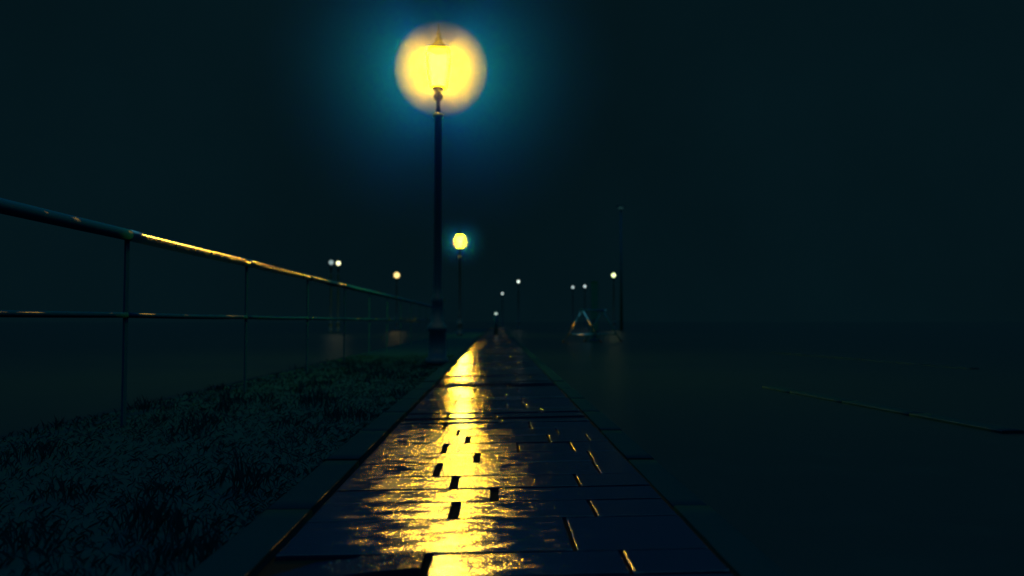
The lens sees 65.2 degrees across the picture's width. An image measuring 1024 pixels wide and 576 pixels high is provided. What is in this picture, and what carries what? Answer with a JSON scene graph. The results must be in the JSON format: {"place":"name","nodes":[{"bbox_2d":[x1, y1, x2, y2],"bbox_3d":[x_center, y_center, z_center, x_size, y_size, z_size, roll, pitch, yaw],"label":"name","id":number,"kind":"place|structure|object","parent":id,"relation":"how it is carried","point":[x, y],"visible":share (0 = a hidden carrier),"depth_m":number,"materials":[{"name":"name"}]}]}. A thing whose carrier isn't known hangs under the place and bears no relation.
{"place":"outdoors","nodes":[
{"label":"outdoors","id":0,"kind":"place"},
{"bbox_2d":[321,550,422,570],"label":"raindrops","id":1,"kind":"object","parent":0,"point":[383,556],"visible":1,"depth_m":1.99,"materials":[{"name":"liquid"}]},
{"bbox_2d":[257,328,735,575],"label":"paved path","id":2,"kind":"structure","parent":0,"point":[391,495],"depth_m":2.70,"materials":[{"name":"stone"}]},
{"bbox_2d":[494,312,497,334],"bbox_3d":[-0.720,1.588,35.958,0.200,1.045,0.200,0,-2,-1],"label":"bollard light","id":3,"kind":"object","parent":2,"relation":"on","point":[495,324],"visible":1,"depth_m":35.88,"materials":[{"name":"black paint"}]},
{"bbox_2d":[0,322,1023,575],"bbox_3d":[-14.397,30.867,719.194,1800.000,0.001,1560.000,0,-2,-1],"label":"ground","id":4,"kind":"structure","parent":0,"point":[792,484],"depth_m":6.78,"materials":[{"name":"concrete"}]},
{"bbox_2d":[0,329,485,575],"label":"verge","id":5,"kind":"structure","parent":4,"relation":"on","point":[455,344],"depth_m":3.69,"materials":[{"name":"green plant"}]},
{"bbox_2d":[0,198,445,426],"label":"railing","id":6,"kind":"object","parent":5,"relation":"on","point":[28,212],"visible":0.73,"depth_m":5.09,"materials":[{"name":"metal"}]},
{"bbox_2d":[426,22,449,365],"bbox_3d":[-1.116,-1.440,12.051,0.340,5.210,0.340,0,-2,-1],"label":"street lamp","id":7,"kind":"object","parent":5,"relation":"on","point":[437,331],"visible":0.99,"depth_m":11.97,"materials":[{"name":"black metal"}]},
{"bbox_2d":[456,229,463,334],"bbox_3d":[-2.475,-0.338,38.006,0.340,5.185,0.340,0,-2,-1],"label":"street lamp","id":8,"kind":"object","parent":5,"relation":"on","point":[459,327],"visible":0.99,"depth_m":37.93,"materials":[{"name":"black metal"}]},
{"bbox_2d":[328,260,332,331],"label":"street lamp","id":9,"kind":"object","parent":4,"relation":"on","point":[330,327],"visible":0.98,"depth_m":51.09,"materials":[{"name":"black metal"}]},
{"bbox_2d":[186,328,488,575],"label":"kerb","id":10,"kind":"structure","parent":4,"relation":"on","point":[254,547],"depth_m":2.68,"materials":[{"name":"concrete"}]},
{"bbox_2d":[335,261,340,331],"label":"street lamp","id":11,"kind":"object","parent":4,"relation":"on","point":[338,263],"visible":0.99,"depth_m":51.80,"materials":[{"name":"black metal"}]},
{"bbox_2d":[394,272,399,329],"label":"street lamp","id":12,"kind":"object","parent":4,"relation":"on","point":[396,275],"visible":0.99,"depth_m":65.27,"materials":[{"name":"black metal"}]},
{"bbox_2d":[501,293,502,325],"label":"street lamp","id":13,"kind":"object","parent":4,"relation":"on","point":[502,311],"visible":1,"depth_m":108.47,"materials":[{"name":"black metal"}]},
{"bbox_2d":[517,280,519,328],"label":"street lamp","id":14,"kind":"object","parent":4,"relation":"on","point":[518,322],"visible":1,"depth_m":75.95,"materials":[{"name":"black metal"}]},
{"bbox_2d":[572,286,573,327],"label":"street lamp","id":15,"kind":"object","parent":4,"relation":"on","point":[572,308],"visible":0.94,"depth_m":88.47,"materials":[{"name":"black metal"}]},
{"bbox_2d":[583,285,586,327],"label":"street lamp","id":16,"kind":"object","parent":4,"relation":"on","point":[584,311],"visible":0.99,"depth_m":86.47,"materials":[{"name":"black metal"}]},
{"bbox_2d":[562,309,621,341],"bbox_3d":[2.607,1.224,25.835,1.004,1.077,1.942,-2,-3,42],"label":"trestle","id":17,"kind":"object","parent":4,"relation":"on","point":[593,326],"visible":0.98,"depth_m":25.72,"materials":[{"name":"metal"}]},
{"bbox_2d":[612,273,615,329],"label":"street lamp","id":18,"kind":"object","parent":4,"relation":"on","point":[613,322],"visible":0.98,"depth_m":65.64,"materials":[{"name":"black metal"}]},
{"bbox_2d":[617,205,624,329],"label":"mast light","id":19,"kind":"object","parent":4,"relation":"on","point":[620,207],"visible":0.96,"depth_m":62.21,"materials":[{"name":"green paint"}]},
{"bbox_2d":[503,328,789,575],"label":"path edging","id":20,"kind":"object","parent":4,"relation":"on","point":[736,551],"visible":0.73,"depth_m":2.64,"materials":[{"name":"stone"}]},
{"bbox_2d":[771,352,978,368],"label":"lane kerb","id":21,"kind":"structure","parent":4,"relation":"on","point":[879,360],"depth_m":13.15,"materials":[{"name":"concrete"}]},
{"bbox_2d":[762,386,1023,433],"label":"lane kerb","id":22,"kind":"structure","parent":4,"relation":"on","point":[975,425],"depth_m":5.66,"materials":[{"name":"concrete"}]},
{"bbox_2d":[0,0,1023,321],"label":"sky","id":23,"kind":"structure","parent":0,"point":[766,160],"materials":[{"name":"black"}]},
{"bbox_2d":[589,281,598,340],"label":"pillar","id":24,"kind":"structure","parent":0,"point":[594,298],"depth_m":27.01,"materials":[{"name":"teal paint"}]}
]}

